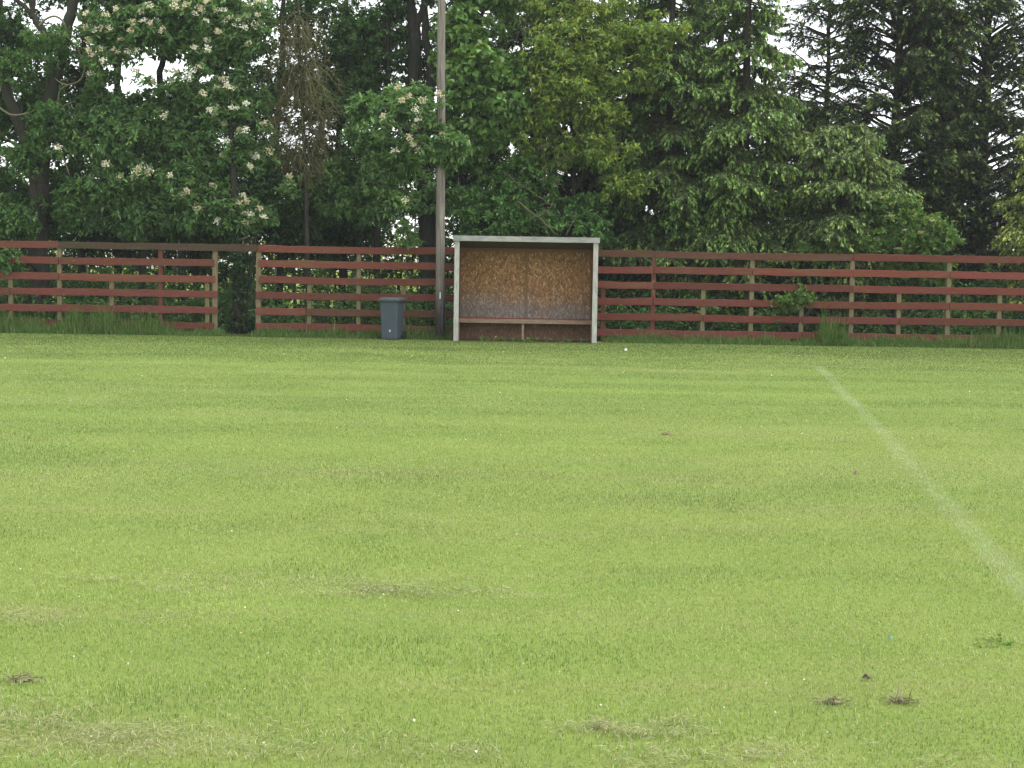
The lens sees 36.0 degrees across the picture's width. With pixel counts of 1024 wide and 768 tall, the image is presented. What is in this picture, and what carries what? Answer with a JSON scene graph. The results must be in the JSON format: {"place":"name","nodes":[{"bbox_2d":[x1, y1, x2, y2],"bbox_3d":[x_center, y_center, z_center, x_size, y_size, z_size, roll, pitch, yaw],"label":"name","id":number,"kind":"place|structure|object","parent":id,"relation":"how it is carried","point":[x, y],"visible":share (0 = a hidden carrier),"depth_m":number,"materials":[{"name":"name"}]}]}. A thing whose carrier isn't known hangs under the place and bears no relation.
{"place":"outdoors","nodes":[
{"label":"outdoors","id":0,"kind":"place"},
{"bbox_2d":[18,267,993,321],"bbox_3d":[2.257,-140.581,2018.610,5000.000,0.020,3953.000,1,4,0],"label":"field","id":1,"kind":"structure","parent":0,"point":[284,288],"depth_m":146.80,"materials":[{"name":"green plant"}]},
{"bbox_2d":[1,232,1014,315],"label":"hedge","id":2,"kind":"object","parent":1,"relation":"on","point":[291,306],"visible":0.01,"depth_m":50.95,"materials":[{"name":"green plant"}]},
{"bbox_2d":[0,286,1023,348],"bbox_3d":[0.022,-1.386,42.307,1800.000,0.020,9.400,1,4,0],"label":"woodland floor","id":3,"kind":"structure","parent":0,"point":[598,339],"depth_m":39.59,"materials":[{"name":"green plant"}]},
{"bbox_2d":[0,0,38,279],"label":"broadleaf tree","id":4,"kind":"object","parent":3,"relation":"on","point":[1,4],"visible":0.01,"depth_m":43.11,"materials":[{"name":"green plant"}]},
{"bbox_2d":[0,0,105,319],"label":"broadleaf tree","id":5,"kind":"object","parent":3,"relation":"on","point":[37,125],"visible":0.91,"depth_m":38.86,"materials":[{"name":"green plant"}]},
{"bbox_2d":[28,0,112,304],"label":"broadleaf tree","id":6,"kind":"object","parent":3,"relation":"on","point":[72,74],"visible":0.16,"depth_m":42.39,"materials":[{"name":"green plant"}]},
{"bbox_2d":[83,59,193,315],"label":"broadleaf tree","id":7,"kind":"object","parent":3,"relation":"on","point":[121,253],"visible":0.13,"depth_m":42.78,"materials":[{"name":"green plant"}]},
{"bbox_2d":[42,0,304,330],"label":"flowering tree","id":8,"kind":"object","parent":3,"relation":"on","point":[179,197],"visible":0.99,"depth_m":38.44,"materials":[{"name":"green plant"}]},
{"bbox_2d":[138,1,253,321],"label":"broadleaf tree","id":9,"kind":"object","parent":3,"relation":"on","point":[204,238],"visible":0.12,"depth_m":42.91,"materials":[{"name":"green plant"}]},
{"bbox_2d":[0,241,459,334],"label":"timber fence","id":10,"kind":"object","parent":3,"relation":"on","point":[160,293],"visible":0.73,"depth_m":37.73,"materials":[{"name":"brown wood"}]},
{"bbox_2d":[219,83,285,333],"bbox_3d":[-6.388,-4.153,38.705,1.631,6.362,1.420,1,4,0],"label":"ivy clad tree","id":11,"kind":"object","parent":3,"relation":"on","point":[241,293],"visible":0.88,"depth_m":38.56,"materials":[{"name":"green plant"}]},
{"bbox_2d":[229,0,349,316],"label":"broadleaf tree","id":12,"kind":"object","parent":3,"relation":"on","point":[289,231],"visible":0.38,"depth_m":42.06,"materials":[{"name":"green plant"}]},
{"bbox_2d":[250,0,357,321],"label":"dead conifer","id":13,"kind":"object","parent":3,"relation":"on","point":[297,48],"visible":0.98,"depth_m":38.54,"materials":[{"name":"brown plant"}]},
{"bbox_2d":[292,0,393,321],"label":"broadleaf tree","id":14,"kind":"object","parent":3,"relation":"on","point":[356,236],"visible":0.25,"depth_m":42.37,"materials":[{"name":"green plant"}]},
{"bbox_2d":[308,78,475,325],"bbox_3d":[-3.036,-4.113,38.468,4.261,6.410,3.975,1,4,0],"label":"flowering tree","id":15,"kind":"object","parent":3,"relation":"on","point":[365,198],"visible":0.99,"depth_m":37.74,"materials":[{"name":"green plant"}]},
{"bbox_2d":[309,0,476,322],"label":"broadleaf tree","id":16,"kind":"object","parent":3,"relation":"on","point":[372,38],"visible":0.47,"depth_m":41.45,"materials":[{"name":"green plant"}]},
{"bbox_2d":[427,0,537,233],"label":"maple tree","id":17,"kind":"object","parent":3,"relation":"on","point":[481,72],"visible":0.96,"depth_m":38.80,"materials":[{"name":"green plant"}]},
{"bbox_2d":[446,41,547,266],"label":"broadleaf tree","id":18,"kind":"object","parent":3,"relation":"on","point":[494,159],"visible":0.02,"depth_m":42.77,"materials":[{"name":"green plant"}]},
{"bbox_2d":[0,156,1020,326],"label":"thicket","id":19,"kind":"object","parent":3,"relation":"on","point":[223,270],"visible":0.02,"depth_m":46.68,"materials":[{"name":"green plant"}]},
{"bbox_2d":[0,253,1023,342],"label":"undergrowth","id":20,"kind":"object","parent":3,"relation":"on","point":[225,301],"visible":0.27,"depth_m":39.36,"materials":[{"name":"green plant"}]},
{"bbox_2d":[448,153,619,249],"bbox_3d":[0.541,-3.339,39.316,4.329,4.858,1.866,1,4,-6],"label":"leafy bush","id":21,"kind":"object","parent":3,"relation":"on","point":[512,218],"visible":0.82,"depth_m":39.05,"materials":[{"name":"green plant"}]},
{"bbox_2d":[502,145,575,235],"bbox_3d":[0.666,-4.742,38.517,1.831,2.228,0.534,1,4,0],"label":"dead branch","id":22,"kind":"object","parent":21,"relation":"in","point":[538,217],"visible":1,"depth_m":38.47,"materials":[{"name":"brown wood"}]},
{"bbox_2d":[467,0,614,305],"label":"spruce","id":23,"kind":"object","parent":3,"relation":"on","point":[515,37],"visible":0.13,"depth_m":41.60,"materials":[{"name":"green plant"}]},
{"bbox_2d":[489,0,693,236],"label":"elder tree","id":24,"kind":"object","parent":3,"relation":"on","point":[565,79],"visible":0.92,"depth_m":38.88,"materials":[{"name":"green plant"}]},
{"bbox_2d":[547,0,654,327],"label":"tree","id":25,"kind":"object","parent":3,"relation":"on","point":[617,231],"visible":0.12,"depth_m":42.52,"materials":[{"name":"green plant"}]},
{"bbox_2d":[561,0,688,326],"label":"spruce","id":26,"kind":"object","parent":3,"relation":"on","point":[605,275],"visible":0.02,"depth_m":44.02,"materials":[{"name":"green plant"}]},
{"bbox_2d":[565,0,768,337],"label":"spruce","id":27,"kind":"object","parent":3,"relation":"on","point":[681,189],"visible":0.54,"depth_m":40.00,"materials":[{"name":"green plant"}]},
{"bbox_2d":[649,0,791,322],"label":"spruce","id":28,"kind":"object","parent":3,"relation":"on","point":[696,42],"visible":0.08,"depth_m":42.99,"materials":[{"name":"green plant"}]},
{"bbox_2d":[657,0,824,340],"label":"spruce","id":29,"kind":"object","parent":3,"relation":"on","point":[729,189],"visible":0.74,"depth_m":39.38,"materials":[{"name":"green plant"}]},
{"bbox_2d":[755,283,847,339],"bbox_3d":[6.840,-1.582,37.889,2.536,1.753,0.983,1,4,0],"label":"leafy bush","id":30,"kind":"object","parent":3,"relation":"on","point":[788,298],"visible":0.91,"depth_m":37.74,"materials":[{"name":"green plant"}]},
{"bbox_2d":[733,84,870,332],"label":"spruce","id":31,"kind":"object","parent":3,"relation":"on","point":[809,124],"visible":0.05,"depth_m":43.36,"materials":[{"name":"green plant"}]},
{"bbox_2d":[590,250,1023,341],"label":"timber fence","id":32,"kind":"object","parent":3,"relation":"on","point":[851,305],"visible":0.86,"depth_m":37.73,"materials":[{"name":"brown wood"}]},
{"bbox_2d":[753,0,894,163],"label":"spruce","id":33,"kind":"object","parent":3,"relation":"on","point":[817,15],"visible":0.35,"depth_m":44.20,"materials":[{"name":"green plant"}]},
{"bbox_2d":[763,123,923,340],"bbox_3d":[8.312,-3.684,39.624,3.892,5.750,3.704,-1,4,-24],"label":"spruce","id":34,"kind":"object","parent":3,"relation":"on","point":[833,193],"visible":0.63,"depth_m":38.69,"materials":[{"name":"green plant"}]},
{"bbox_2d":[795,189,965,333],"bbox_3d":[9.007,-2.757,38.709,4.189,4.063,1.753,1,4,0],"label":"elder bush","id":35,"kind":"object","parent":3,"relation":"on","point":[907,227],"visible":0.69,"depth_m":38.32,"materials":[{"name":"green plant"}]},
{"bbox_2d":[785,0,1016,333],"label":"spruce","id":36,"kind":"object","parent":3,"relation":"on","point":[898,132],"visible":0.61,"depth_m":42.10,"materials":[{"name":"green plant"}]},
{"bbox_2d":[873,0,1023,331],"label":"spruce","id":37,"kind":"object","parent":3,"relation":"on","point":[982,214],"visible":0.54,"depth_m":42.57,"materials":[{"name":"green plant"}]},
{"bbox_2d":[900,34,1005,334],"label":"spruce","id":38,"kind":"object","parent":3,"relation":"on","point":[994,223],"visible":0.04,"depth_m":44.28,"materials":[{"name":"green plant"}]},
{"bbox_2d":[990,130,1023,318],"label":"leafy tree","id":39,"kind":"object","parent":3,"relation":"on","point":[1018,240],"visible":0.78,"depth_m":39.35,"materials":[{"name":"green plant"}]},
{"bbox_2d":[0,332,1023,767],"bbox_3d":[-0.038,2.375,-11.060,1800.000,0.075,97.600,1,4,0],"label":"lawn","id":40,"kind":"structure","parent":0,"point":[848,747],"depth_m":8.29,"materials":[{"name":"green plant"}]},
{"bbox_2d":[1,671,45,685],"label":"turf clod","id":41,"kind":"object","parent":40,"relation":"on","point":[21,677],"visible":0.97,"depth_m":6.07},
{"bbox_2d":[378,297,406,338],"bbox_3d":[-2.811,-1.544,37.000,0.529,0.990,0.637,2,4,16],"label":"wheelie bin","id":42,"kind":"object","parent":40,"relation":"on","point":[392,312],"visible":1,"depth_m":36.78,"materials":[{"name":"plastic"}]},
{"bbox_2d":[435,0,445,337],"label":"utility pole","id":43,"kind":"object","parent":40,"relation":"on","point":[440,244],"visible":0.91,"depth_m":37.06,"materials":[{"name":"grey wood"}]},
{"bbox_2d":[4,351,982,751],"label":"fallen petals","id":44,"kind":"object","parent":40,"relation":"on","point":[520,545],"visible":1,"depth_m":6.77,"materials":[{"name":"white plant"}]},
{"bbox_2d":[0,463,1020,767],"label":"grass cuttings","id":45,"kind":"object","parent":40,"relation":"on","point":[382,587],"depth_m":5.44,"materials":[{"name":"beige plant"}]},
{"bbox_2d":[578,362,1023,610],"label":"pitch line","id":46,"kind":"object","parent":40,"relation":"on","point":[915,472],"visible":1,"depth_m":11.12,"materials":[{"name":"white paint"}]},
{"bbox_2d":[809,693,852,706],"bbox_3d":[1.198,1.199,5.940,0.192,0.074,0.175,1,4,0],"label":"turf clod","id":47,"kind":"object","parent":40,"relation":"on","point":[832,700],"visible":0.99,"depth_m":5.93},
{"bbox_2d":[856,673,874,679],"bbox_3d":[1.422,1.178,6.326,0.116,0.041,0.066,-1,5,-30],"label":"turf clod","id":48,"kind":"object","parent":40,"relation":"on","point":[864,676],"visible":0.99,"depth_m":6.30,"materials":[{"name":"brown soil"}]},
{"bbox_2d":[878,686,923,705],"bbox_3d":[1.481,1.201,5.978,0.187,0.116,0.162,1,4,0],"label":"turf clod","id":49,"kind":"object","parent":40,"relation":"on","point":[898,698],"visible":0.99,"depth_m":5.96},
{"bbox_2d":[973,633,1023,647],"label":"weed leaves","id":50,"kind":"object","parent":40,"relation":"on","point":[998,641],"visible":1,"depth_m":6.98,"materials":[{"name":"green plant"}]},
{"bbox_2d":[0,0,1023,271],"label":"sky","id":51,"kind":"structure","parent":0,"point":[149,67],"materials":[{"name":"white"}]},
{"bbox_2d":[458,339,590,342],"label":"bare soil","id":52,"kind":"structure","parent":0,"point":[540,341],"depth_m":37.16,"materials":[{"name":"brown soil"}]},
{"bbox_2d":[453,235,599,342],"bbox_3d":[0.318,-2.138,37.158,3.398,2.652,1.266,1,4,0],"label":"dugout shelter","id":53,"kind":"object","parent":52,"relation":"on","point":[501,290],"visible":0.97,"depth_m":37.66,"materials":[{"name":"brown wood"}]},
{"bbox_2d":[478,336,588,342],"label":"dugout weeds","id":54,"kind":"object","parent":52,"relation":"on","point":[505,340],"visible":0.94,"depth_m":36.85,"materials":[{"name":"green plant"}]}
]}

